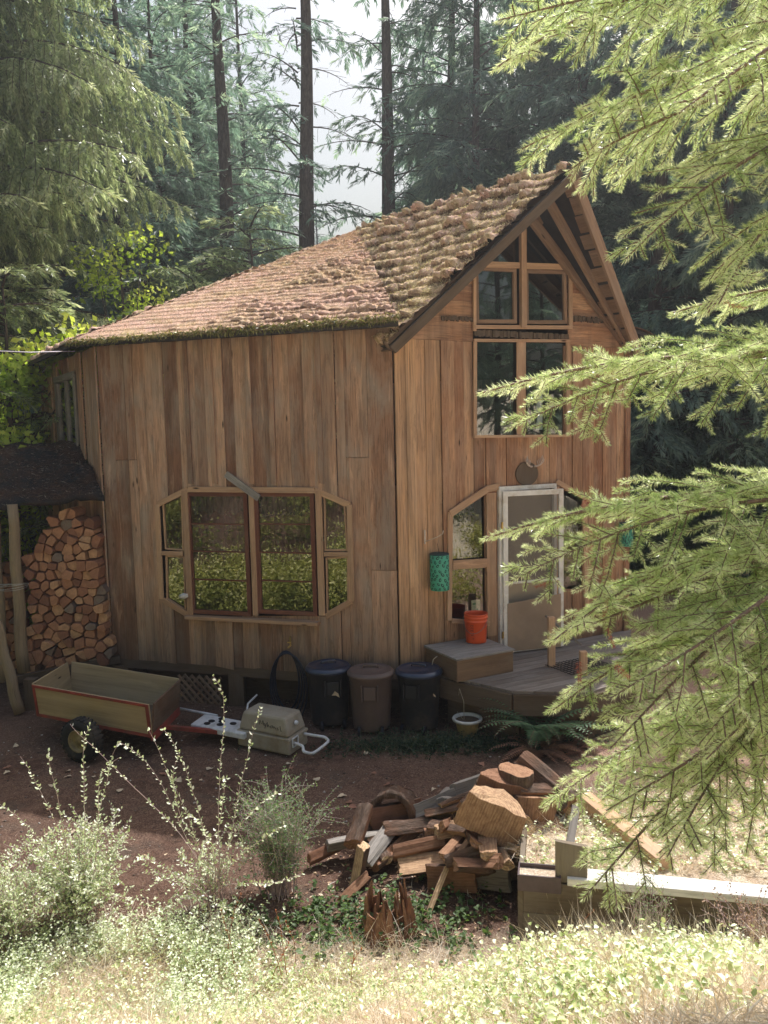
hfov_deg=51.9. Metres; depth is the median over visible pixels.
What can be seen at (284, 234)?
conifer tree
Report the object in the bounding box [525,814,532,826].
split log
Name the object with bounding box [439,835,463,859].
split log
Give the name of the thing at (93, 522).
split firewood
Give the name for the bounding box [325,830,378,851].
log chunk
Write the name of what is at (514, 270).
window
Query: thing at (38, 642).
split firewood
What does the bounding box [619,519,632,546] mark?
hanging canister
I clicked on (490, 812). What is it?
log chunk
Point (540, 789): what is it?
log chunk
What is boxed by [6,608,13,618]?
split firewood
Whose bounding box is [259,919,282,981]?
seed stalk
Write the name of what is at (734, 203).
conifer tree
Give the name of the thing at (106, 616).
split firewood
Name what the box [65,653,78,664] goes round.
split firewood
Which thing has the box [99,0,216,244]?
conifer tree
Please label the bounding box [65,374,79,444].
window
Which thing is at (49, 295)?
young fir tree
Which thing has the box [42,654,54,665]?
split firewood
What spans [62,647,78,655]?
split firewood
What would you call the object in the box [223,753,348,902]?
shrub
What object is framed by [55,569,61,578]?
split firewood
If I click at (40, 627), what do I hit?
split firewood
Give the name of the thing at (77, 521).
split firewood
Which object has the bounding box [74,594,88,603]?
split firewood
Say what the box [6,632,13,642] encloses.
split firewood
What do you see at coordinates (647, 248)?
conifer tree
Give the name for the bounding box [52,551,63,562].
split firewood
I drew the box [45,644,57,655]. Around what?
split firewood
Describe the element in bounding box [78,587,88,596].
split firewood
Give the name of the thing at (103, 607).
split firewood
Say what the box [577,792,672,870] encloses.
squared timber
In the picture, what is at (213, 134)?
conifer tree
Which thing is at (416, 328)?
cabin
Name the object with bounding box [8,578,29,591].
split firewood
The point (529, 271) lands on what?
window
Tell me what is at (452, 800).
split log
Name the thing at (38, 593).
split firewood
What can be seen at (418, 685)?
wheeled bin
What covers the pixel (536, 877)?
planter trough
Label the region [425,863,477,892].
log chunk
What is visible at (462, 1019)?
ground cover
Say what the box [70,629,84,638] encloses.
split firewood
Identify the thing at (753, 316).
conifer tree
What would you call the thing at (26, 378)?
maple tree
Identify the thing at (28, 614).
split firewood
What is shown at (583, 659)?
rail post
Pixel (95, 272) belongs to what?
maple tree
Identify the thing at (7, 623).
split firewood
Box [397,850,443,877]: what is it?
log chunk
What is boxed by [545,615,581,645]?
grey rail
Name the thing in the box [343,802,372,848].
log chunk
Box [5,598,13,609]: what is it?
split firewood
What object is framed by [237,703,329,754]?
cooler
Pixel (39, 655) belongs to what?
split firewood
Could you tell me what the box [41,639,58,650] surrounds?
split firewood
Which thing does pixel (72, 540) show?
split firewood
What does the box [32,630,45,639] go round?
split firewood
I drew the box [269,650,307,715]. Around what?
garden hose
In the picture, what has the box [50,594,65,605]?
split firewood
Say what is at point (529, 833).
split log
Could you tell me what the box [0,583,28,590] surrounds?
wire coil
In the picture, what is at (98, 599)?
split firewood
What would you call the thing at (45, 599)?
split firewood
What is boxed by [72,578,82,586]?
split firewood
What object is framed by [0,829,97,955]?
shrub
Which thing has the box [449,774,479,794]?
log chunk
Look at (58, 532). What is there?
split firewood
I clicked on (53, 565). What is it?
split firewood
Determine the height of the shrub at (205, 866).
1.987 m
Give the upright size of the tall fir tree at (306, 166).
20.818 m
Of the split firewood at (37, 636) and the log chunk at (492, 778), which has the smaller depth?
the log chunk at (492, 778)
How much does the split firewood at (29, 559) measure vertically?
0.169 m
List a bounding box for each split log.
[367,837,392,864]
[373,851,392,869]
[381,798,398,803]
[424,802,458,818]
[434,820,454,839]
[438,790,469,807]
[438,816,452,833]
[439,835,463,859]
[443,846,479,867]
[452,857,492,874]
[457,795,466,807]
[458,838,470,849]
[465,829,483,848]
[478,834,497,860]
[480,853,503,869]
[497,844,514,870]
[504,838,520,851]
[507,845,519,856]
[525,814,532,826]
[527,824,534,836]
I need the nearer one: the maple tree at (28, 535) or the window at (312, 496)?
the window at (312, 496)
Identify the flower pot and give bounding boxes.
[452,689,482,737]
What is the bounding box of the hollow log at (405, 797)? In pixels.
[370,784,416,839]
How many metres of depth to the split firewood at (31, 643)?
10.99 m
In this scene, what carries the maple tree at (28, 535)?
on the ground at (26, 802)
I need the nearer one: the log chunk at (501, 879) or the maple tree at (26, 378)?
the log chunk at (501, 879)
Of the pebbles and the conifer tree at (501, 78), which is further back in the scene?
the conifer tree at (501, 78)
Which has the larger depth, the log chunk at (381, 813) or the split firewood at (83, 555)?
the split firewood at (83, 555)
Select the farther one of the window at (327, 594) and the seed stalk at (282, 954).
the window at (327, 594)
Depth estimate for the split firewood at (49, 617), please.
11.00 m
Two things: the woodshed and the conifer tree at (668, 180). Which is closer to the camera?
the woodshed
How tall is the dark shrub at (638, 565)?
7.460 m
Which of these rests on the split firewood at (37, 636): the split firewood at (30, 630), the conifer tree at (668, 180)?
the split firewood at (30, 630)
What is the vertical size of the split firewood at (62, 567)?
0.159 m
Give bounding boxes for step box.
[424,638,514,681]
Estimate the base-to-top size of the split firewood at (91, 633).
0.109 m
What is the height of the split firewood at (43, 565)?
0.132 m
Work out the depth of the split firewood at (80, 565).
10.86 m
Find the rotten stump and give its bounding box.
[360,878,418,950]
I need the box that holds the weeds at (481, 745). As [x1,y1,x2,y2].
[237,724,635,760]
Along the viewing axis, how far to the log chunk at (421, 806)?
6.91 m
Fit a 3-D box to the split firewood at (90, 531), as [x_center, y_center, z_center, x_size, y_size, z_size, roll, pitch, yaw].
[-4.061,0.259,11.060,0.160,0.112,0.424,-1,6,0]
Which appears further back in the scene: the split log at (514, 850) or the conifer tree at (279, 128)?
the conifer tree at (279, 128)
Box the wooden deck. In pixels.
[440,630,634,741]
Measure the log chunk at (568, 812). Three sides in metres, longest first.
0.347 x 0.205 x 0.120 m
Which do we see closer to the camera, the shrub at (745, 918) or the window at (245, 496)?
the shrub at (745, 918)
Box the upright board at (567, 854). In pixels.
[555,839,587,882]
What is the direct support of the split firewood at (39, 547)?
on the split firewood at (39, 556)
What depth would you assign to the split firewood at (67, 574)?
10.90 m
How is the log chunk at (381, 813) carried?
on the small split log
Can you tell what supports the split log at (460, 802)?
on the split log at (452, 800)
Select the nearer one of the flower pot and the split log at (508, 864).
the split log at (508, 864)
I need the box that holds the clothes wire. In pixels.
[0,351,74,352]
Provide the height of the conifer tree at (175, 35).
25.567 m
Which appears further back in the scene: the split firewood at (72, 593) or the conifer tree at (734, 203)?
the conifer tree at (734, 203)
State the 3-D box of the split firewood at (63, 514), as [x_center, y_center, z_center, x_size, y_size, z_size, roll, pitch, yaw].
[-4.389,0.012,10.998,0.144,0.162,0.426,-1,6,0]
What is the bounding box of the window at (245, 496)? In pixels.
[188,492,252,615]
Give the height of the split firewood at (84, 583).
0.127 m
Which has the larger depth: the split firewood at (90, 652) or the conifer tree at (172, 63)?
the conifer tree at (172, 63)
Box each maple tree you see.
[0,312,122,624]
[0,423,43,553]
[57,219,187,399]
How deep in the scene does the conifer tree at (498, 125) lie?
23.25 m
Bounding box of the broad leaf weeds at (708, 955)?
[380,906,767,1023]
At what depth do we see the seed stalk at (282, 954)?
5.12 m
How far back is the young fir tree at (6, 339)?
13.32 m
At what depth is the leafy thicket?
5.36 m
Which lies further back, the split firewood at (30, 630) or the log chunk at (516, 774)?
the split firewood at (30, 630)
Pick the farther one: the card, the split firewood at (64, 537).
the split firewood at (64, 537)
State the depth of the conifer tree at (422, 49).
25.61 m
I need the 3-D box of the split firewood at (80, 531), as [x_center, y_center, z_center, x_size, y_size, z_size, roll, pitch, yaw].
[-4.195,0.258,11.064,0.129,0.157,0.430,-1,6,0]
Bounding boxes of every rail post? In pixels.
[547,616,554,666]
[579,650,587,675]
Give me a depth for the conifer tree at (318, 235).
39.72 m
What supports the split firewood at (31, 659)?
on the split firewood at (36, 667)
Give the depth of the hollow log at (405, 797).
6.87 m
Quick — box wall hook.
[424,530,443,543]
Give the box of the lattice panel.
[178,674,222,704]
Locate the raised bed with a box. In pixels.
[518,812,767,941]
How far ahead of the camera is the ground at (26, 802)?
8.01 m
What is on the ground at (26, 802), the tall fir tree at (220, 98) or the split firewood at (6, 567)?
the tall fir tree at (220, 98)
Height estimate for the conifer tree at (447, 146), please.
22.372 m
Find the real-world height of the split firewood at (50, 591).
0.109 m
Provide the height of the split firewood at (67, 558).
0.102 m
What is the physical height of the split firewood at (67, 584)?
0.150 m
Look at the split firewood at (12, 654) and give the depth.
11.45 m
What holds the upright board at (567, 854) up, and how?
on the raised bed
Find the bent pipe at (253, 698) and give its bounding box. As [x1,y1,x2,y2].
[246,694,257,709]
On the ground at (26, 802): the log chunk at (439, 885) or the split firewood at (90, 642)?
the log chunk at (439, 885)
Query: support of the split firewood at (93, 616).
on the split firewood at (91, 625)
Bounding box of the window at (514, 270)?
[476,268,516,323]
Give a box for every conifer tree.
[0,0,196,408]
[0,5,69,435]
[2,10,92,547]
[3,0,183,435]
[5,0,218,439]
[23,0,200,427]
[58,0,246,332]
[79,0,266,308]
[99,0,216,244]
[136,0,276,300]
[144,1,213,260]
[148,0,272,266]
[192,0,314,280]
[232,99,286,265]
[247,107,298,266]
[273,220,298,254]
[314,199,334,244]
[351,0,543,425]
[364,17,469,223]
[373,0,600,514]
[431,0,599,201]
[437,0,646,252]
[456,20,537,188]
[462,0,715,489]
[521,0,767,563]
[536,1,741,393]
[595,0,765,545]
[596,39,647,308]
[603,0,767,574]
[665,17,767,515]
[669,6,767,513]
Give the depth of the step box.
9.70 m
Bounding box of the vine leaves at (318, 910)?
[200,864,517,967]
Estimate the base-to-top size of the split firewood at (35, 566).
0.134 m
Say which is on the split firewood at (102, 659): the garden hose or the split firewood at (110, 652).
the split firewood at (110, 652)
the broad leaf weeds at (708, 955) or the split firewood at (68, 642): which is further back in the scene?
the split firewood at (68, 642)
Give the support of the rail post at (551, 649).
on the wooden deck
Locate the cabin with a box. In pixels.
[22,160,655,716]
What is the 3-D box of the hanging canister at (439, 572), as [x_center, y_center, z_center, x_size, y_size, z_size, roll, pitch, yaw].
[0.702,0.678,9.981,0.251,0.621,0.251,-1,6,0]
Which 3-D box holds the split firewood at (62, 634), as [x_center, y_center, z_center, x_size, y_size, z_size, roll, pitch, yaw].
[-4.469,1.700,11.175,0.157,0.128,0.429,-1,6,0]
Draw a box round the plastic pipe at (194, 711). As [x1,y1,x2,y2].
[180,707,217,715]
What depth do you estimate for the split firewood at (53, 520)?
10.80 m
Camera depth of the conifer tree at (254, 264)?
34.45 m
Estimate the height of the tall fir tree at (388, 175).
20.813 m
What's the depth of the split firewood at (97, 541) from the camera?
10.89 m
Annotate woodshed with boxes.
[0,439,120,714]
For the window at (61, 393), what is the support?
in the cabin
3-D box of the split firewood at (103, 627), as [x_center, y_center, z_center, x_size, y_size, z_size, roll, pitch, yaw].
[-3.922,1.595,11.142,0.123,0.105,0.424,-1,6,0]
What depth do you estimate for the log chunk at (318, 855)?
6.63 m
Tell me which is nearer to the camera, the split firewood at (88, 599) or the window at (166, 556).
the window at (166, 556)
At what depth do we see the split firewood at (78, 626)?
10.96 m
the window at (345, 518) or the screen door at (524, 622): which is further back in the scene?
the screen door at (524, 622)
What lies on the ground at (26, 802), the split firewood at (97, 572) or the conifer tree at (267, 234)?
the conifer tree at (267, 234)
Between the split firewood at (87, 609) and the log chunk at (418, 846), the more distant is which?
the split firewood at (87, 609)
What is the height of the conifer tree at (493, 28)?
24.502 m
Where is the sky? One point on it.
(368, 195)
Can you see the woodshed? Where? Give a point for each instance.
(57, 475)
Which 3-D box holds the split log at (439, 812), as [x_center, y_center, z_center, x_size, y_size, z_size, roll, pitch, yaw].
[0.505,2.564,6.764,0.319,0.085,0.173,-13,-34,3]
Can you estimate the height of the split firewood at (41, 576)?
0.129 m
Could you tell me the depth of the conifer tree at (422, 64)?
34.21 m
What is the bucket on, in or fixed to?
on the step box
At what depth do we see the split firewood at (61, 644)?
11.04 m
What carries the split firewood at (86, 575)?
on the split firewood at (84, 583)
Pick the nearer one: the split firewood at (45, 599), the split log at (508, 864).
the split log at (508, 864)
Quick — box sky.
[14,0,666,251]
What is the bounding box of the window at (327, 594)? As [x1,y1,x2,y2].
[326,557,348,611]
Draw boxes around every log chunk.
[307,845,340,865]
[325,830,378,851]
[337,870,370,902]
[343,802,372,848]
[350,841,369,883]
[366,826,393,866]
[370,797,421,830]
[371,833,420,871]
[382,817,432,835]
[391,835,444,861]
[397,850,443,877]
[413,788,455,817]
[423,818,450,844]
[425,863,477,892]
[426,819,471,840]
[426,866,448,910]
[435,787,450,805]
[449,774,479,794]
[450,812,477,834]
[454,785,526,846]
[455,844,518,880]
[473,768,529,795]
[476,869,511,892]
[498,762,533,797]
[514,751,577,816]
[514,795,556,822]
[520,783,556,795]
[535,816,567,833]
[537,813,564,833]
[563,804,580,822]
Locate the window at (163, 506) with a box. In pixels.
[162,496,183,550]
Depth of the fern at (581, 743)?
8.95 m
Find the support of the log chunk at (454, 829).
on the log chunk
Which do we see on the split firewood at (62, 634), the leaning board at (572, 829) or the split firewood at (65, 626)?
the split firewood at (65, 626)
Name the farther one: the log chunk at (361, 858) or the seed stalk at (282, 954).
the log chunk at (361, 858)
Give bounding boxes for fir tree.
[0,258,82,550]
[0,261,105,622]
[82,266,231,549]
[137,259,271,549]
[145,0,303,275]
[170,202,347,555]
[195,0,375,525]
[314,0,467,236]
[475,0,767,914]
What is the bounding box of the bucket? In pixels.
[463,610,487,643]
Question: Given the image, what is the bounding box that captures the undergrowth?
[25,468,751,556]
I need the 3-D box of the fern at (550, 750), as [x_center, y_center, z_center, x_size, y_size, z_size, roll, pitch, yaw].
[1.718,2.663,8.906,1.189,0.123,1.025,-1,6,0]
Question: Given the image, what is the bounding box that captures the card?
[471,599,479,609]
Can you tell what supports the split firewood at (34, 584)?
on the split firewood at (38, 593)
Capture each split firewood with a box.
[3,559,24,573]
[3,574,10,583]
[4,588,26,598]
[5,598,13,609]
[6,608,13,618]
[6,618,11,628]
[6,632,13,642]
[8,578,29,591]
[8,618,29,632]
[9,611,30,623]
[9,651,15,659]
[10,565,29,575]
[11,635,31,650]
[12,590,30,602]
[21,552,36,566]
[23,568,40,579]
[26,622,37,635]
[27,594,39,604]
[27,602,39,613]
[27,638,36,650]
[27,662,45,672]
[28,647,38,664]
[29,561,41,570]
[29,579,47,588]
[31,587,48,598]
[31,609,51,622]
[31,645,54,663]
[32,620,54,633]
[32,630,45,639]
[34,543,46,552]
[34,553,43,560]
[34,638,45,648]
[36,571,46,581]
[38,533,49,543]
[38,603,52,614]
[39,561,48,570]
[39,594,52,605]
[40,578,58,591]
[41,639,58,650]
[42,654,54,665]
[43,526,60,535]
[43,627,56,638]
[44,544,58,554]
[44,553,54,562]
[44,611,59,622]
[45,586,62,595]
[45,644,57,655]
[45,656,60,668]
[46,514,61,526]
[46,535,60,545]
[46,569,57,579]
[47,561,62,569]
[48,620,64,630]
[50,578,61,589]
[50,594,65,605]
[52,527,66,538]
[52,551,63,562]
[52,603,65,615]
[52,630,60,642]
[54,646,65,657]
[55,540,66,550]
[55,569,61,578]
[55,586,74,596]
[55,655,69,666]
[56,614,64,623]
[57,629,70,639]
[57,635,70,647]
[58,559,75,572]
[58,621,76,630]
[59,506,78,519]
[60,596,75,607]
[61,519,72,530]
[61,532,69,542]
[61,569,76,579]
[61,579,73,588]
[62,544,75,554]
[62,611,76,623]
[62,636,80,647]
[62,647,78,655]
[63,553,79,561]
[64,601,79,613]
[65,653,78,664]
[66,506,85,518]
[66,586,80,599]
[67,525,83,536]
[67,535,80,544]
[67,559,78,570]
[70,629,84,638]
[71,621,91,632]
[72,515,88,527]
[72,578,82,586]
[73,543,83,554]
[73,571,83,579]
[74,526,87,537]
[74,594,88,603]
[74,612,84,620]
[74,635,86,649]
[75,646,86,659]
[76,548,93,559]
[76,558,92,571]
[76,603,84,612]
[78,541,92,550]
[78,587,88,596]
[78,656,90,661]
[79,533,99,542]
[80,579,92,587]
[81,611,93,624]
[82,604,94,614]
[83,570,91,579]
[83,595,95,604]
[84,515,100,528]
[84,527,101,535]
[84,628,97,637]
[84,647,98,658]
[85,621,98,629]
[85,637,103,646]
[86,556,107,570]
[88,546,107,557]
[88,576,108,588]
[88,586,99,596]
[89,563,108,578]
[89,612,98,622]
[91,531,106,547]
[93,598,110,612]
[94,592,109,604]
[95,636,107,651]
[96,648,109,665]
[97,581,109,594]
[97,618,111,631]
[97,626,111,639]
[98,609,111,624]
[103,634,116,646]
[104,645,116,658]
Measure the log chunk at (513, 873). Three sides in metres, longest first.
0.512 x 0.256 x 0.252 m
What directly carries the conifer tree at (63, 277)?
on the ground at (26, 802)
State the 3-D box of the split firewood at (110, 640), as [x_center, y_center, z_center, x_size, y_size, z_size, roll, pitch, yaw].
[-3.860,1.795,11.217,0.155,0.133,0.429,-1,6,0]
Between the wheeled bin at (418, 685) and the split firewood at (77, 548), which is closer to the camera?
the wheeled bin at (418, 685)
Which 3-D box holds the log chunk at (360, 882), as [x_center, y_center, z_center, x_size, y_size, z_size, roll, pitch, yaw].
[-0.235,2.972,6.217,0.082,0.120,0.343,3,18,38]
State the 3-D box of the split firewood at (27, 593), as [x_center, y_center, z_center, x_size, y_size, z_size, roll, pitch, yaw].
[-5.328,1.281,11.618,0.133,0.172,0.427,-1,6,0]
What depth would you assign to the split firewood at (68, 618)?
10.97 m
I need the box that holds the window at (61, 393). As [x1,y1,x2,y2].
[57,380,68,440]
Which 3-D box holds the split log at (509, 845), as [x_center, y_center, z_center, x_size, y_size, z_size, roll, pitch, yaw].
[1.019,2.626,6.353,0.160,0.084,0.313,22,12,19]
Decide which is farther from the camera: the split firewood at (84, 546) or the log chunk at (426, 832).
the split firewood at (84, 546)
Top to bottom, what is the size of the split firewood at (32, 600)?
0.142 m
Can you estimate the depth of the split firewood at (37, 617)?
10.97 m
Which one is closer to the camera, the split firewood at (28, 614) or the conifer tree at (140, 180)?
the split firewood at (28, 614)
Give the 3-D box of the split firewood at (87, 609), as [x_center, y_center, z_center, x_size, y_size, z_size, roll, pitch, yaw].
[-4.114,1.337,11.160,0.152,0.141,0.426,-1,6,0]
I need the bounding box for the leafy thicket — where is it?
[0,886,294,1023]
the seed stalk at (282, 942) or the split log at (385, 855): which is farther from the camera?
the split log at (385, 855)
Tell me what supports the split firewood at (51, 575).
on the split firewood at (45, 585)
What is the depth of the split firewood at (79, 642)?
11.00 m
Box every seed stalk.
[221,909,233,963]
[226,893,241,960]
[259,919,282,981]
[271,941,288,985]
[275,909,287,978]
[285,920,295,962]
[350,947,361,986]
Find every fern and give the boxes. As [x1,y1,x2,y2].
[474,694,616,749]
[484,736,590,769]
[546,735,617,758]
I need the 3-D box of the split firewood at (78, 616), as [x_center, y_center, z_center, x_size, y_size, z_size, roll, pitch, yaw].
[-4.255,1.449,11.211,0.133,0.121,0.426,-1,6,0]
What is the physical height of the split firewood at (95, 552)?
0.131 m
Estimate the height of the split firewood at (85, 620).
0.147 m
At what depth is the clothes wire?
10.19 m
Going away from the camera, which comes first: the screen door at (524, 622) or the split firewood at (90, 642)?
the screen door at (524, 622)
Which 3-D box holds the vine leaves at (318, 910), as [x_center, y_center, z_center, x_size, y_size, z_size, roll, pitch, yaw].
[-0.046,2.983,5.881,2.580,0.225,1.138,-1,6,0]
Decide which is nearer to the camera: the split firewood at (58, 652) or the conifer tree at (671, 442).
the split firewood at (58, 652)
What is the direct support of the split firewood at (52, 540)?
on the split firewood at (49, 550)
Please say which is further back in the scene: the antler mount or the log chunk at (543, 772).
the antler mount
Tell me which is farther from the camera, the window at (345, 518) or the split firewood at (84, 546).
the split firewood at (84, 546)
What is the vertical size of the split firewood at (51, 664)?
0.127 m
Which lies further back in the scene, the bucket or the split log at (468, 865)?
the bucket
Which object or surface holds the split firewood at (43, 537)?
on the split firewood at (39, 547)
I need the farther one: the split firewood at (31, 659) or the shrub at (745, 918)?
the split firewood at (31, 659)
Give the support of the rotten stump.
on the ground at (26, 802)
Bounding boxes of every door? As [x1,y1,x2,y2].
[497,488,550,602]
[501,488,563,651]
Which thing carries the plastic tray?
on the ground at (26, 802)
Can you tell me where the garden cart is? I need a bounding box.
[31,661,217,762]
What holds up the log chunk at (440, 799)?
on the log chunk at (453, 814)
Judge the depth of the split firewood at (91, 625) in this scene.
10.96 m
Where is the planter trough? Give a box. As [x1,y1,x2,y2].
[517,862,560,893]
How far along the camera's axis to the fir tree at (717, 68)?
2.35 m
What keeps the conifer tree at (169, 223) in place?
on the ground at (26, 802)
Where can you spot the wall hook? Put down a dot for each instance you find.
(425, 541)
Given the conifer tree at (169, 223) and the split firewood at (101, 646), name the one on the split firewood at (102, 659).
the split firewood at (101, 646)
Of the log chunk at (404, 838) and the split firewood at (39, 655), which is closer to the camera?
the log chunk at (404, 838)
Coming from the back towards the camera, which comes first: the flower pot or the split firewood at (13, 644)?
the split firewood at (13, 644)
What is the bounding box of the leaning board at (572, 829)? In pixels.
[566,805,578,841]
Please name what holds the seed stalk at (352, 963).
on the ground at (26, 802)
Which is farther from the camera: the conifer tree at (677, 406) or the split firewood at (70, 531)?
the conifer tree at (677, 406)
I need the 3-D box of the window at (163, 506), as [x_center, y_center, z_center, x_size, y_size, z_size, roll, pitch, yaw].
[-2.859,0.132,10.718,0.308,0.790,0.031,0,6,17]
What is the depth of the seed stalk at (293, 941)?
5.38 m
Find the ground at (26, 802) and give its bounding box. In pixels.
[0,514,767,1023]
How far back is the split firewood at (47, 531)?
10.89 m
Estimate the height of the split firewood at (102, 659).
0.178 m
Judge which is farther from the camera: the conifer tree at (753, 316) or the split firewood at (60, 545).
the conifer tree at (753, 316)
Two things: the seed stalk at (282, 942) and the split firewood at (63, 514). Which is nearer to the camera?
the seed stalk at (282, 942)
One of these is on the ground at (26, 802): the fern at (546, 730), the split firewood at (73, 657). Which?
the fern at (546, 730)
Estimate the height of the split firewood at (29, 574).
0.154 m
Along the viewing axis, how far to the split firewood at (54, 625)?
11.01 m
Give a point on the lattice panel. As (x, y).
(199, 690)
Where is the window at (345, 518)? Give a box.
[323,497,347,550]
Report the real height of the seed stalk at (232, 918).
0.512 m
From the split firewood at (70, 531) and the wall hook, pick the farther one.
the split firewood at (70, 531)
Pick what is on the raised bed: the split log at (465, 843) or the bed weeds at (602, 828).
the bed weeds at (602, 828)
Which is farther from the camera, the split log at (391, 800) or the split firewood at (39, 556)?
the split firewood at (39, 556)
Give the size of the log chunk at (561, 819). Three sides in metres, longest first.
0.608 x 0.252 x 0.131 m
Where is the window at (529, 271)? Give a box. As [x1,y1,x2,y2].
[527,269,566,323]
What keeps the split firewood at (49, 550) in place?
on the split firewood at (48, 558)
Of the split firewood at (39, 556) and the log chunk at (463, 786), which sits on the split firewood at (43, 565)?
the split firewood at (39, 556)
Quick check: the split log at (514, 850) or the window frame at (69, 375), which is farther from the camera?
the window frame at (69, 375)
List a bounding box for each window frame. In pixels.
[53,371,78,445]
[154,486,354,625]
[446,216,595,636]
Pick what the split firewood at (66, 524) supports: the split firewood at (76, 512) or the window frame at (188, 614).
the split firewood at (76, 512)
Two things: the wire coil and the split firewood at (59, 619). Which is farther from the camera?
the split firewood at (59, 619)
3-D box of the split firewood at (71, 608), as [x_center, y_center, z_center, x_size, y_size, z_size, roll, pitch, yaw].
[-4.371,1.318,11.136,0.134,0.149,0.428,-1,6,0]
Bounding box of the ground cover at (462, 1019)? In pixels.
[0,910,767,1023]
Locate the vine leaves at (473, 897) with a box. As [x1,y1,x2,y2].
[144,771,595,980]
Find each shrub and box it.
[0,722,148,927]
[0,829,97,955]
[70,674,304,919]
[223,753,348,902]
[567,337,767,599]
[617,872,676,935]
[700,878,767,944]
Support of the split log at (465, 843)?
on the log chunk at (513, 873)
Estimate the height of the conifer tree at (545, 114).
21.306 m
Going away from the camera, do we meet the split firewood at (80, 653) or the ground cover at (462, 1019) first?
the ground cover at (462, 1019)
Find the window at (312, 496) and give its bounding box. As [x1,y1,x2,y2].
[254,493,317,615]
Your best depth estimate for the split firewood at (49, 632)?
11.03 m
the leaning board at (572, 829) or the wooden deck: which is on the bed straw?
the leaning board at (572, 829)
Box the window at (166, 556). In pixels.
[165,555,186,610]
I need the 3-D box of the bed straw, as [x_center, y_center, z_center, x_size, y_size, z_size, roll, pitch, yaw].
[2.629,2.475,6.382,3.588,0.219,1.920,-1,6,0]
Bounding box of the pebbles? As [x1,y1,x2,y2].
[0,720,766,956]
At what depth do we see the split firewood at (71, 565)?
10.93 m
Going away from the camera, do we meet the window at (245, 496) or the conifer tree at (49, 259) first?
the window at (245, 496)
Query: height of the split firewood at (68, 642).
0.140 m
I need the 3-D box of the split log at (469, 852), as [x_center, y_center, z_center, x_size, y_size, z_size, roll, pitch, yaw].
[0.630,2.688,6.179,0.352,0.106,0.081,-12,-10,-14]
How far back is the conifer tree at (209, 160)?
27.56 m
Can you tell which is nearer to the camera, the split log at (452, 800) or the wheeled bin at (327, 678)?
the split log at (452, 800)
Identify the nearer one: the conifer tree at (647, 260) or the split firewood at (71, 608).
the split firewood at (71, 608)
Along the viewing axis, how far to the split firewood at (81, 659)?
11.07 m
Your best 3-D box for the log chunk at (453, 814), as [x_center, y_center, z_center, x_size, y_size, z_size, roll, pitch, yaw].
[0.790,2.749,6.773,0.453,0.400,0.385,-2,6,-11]
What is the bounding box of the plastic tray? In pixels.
[191,714,246,739]
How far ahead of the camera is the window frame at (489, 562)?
10.41 m
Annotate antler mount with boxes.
[515,455,543,484]
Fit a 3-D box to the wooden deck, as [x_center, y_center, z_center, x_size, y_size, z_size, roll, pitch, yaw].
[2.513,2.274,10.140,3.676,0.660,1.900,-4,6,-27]
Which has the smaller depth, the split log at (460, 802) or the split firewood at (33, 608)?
the split log at (460, 802)
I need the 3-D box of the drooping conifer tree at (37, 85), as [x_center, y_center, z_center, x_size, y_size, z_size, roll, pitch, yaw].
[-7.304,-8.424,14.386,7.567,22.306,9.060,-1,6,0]
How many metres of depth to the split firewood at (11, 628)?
11.38 m
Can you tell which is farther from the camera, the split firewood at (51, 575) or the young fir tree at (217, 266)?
the young fir tree at (217, 266)
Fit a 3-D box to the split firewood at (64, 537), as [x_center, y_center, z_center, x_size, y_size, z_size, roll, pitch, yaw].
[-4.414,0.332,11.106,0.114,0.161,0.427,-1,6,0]
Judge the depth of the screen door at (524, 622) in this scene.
10.65 m
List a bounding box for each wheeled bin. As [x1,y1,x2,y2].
[305,659,350,730]
[347,663,393,735]
[395,662,441,735]
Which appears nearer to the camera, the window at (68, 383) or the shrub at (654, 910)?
the shrub at (654, 910)
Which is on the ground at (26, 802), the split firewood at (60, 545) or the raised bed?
the raised bed
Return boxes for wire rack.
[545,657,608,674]
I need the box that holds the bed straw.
[498,774,767,882]
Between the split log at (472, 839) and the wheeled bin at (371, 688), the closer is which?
the split log at (472, 839)
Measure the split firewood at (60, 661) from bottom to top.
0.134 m
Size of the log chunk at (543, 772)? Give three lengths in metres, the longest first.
0.574 x 0.234 x 0.233 m
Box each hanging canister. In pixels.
[429,540,449,591]
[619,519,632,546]
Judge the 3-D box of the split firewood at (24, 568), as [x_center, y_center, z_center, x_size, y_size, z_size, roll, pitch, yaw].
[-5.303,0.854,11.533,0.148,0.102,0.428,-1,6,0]
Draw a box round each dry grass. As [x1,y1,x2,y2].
[0,877,767,1023]
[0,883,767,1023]
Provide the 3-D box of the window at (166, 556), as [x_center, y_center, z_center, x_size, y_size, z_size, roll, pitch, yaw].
[-2.848,0.972,10.801,0.312,0.760,0.031,0,6,17]
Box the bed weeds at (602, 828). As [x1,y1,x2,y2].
[520,775,767,873]
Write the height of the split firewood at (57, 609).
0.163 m
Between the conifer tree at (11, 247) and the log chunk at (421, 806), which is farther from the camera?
the conifer tree at (11, 247)
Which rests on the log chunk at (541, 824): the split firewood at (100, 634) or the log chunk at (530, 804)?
the log chunk at (530, 804)
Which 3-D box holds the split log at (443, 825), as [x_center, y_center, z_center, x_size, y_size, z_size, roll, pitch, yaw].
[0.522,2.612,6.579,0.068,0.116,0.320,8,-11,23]

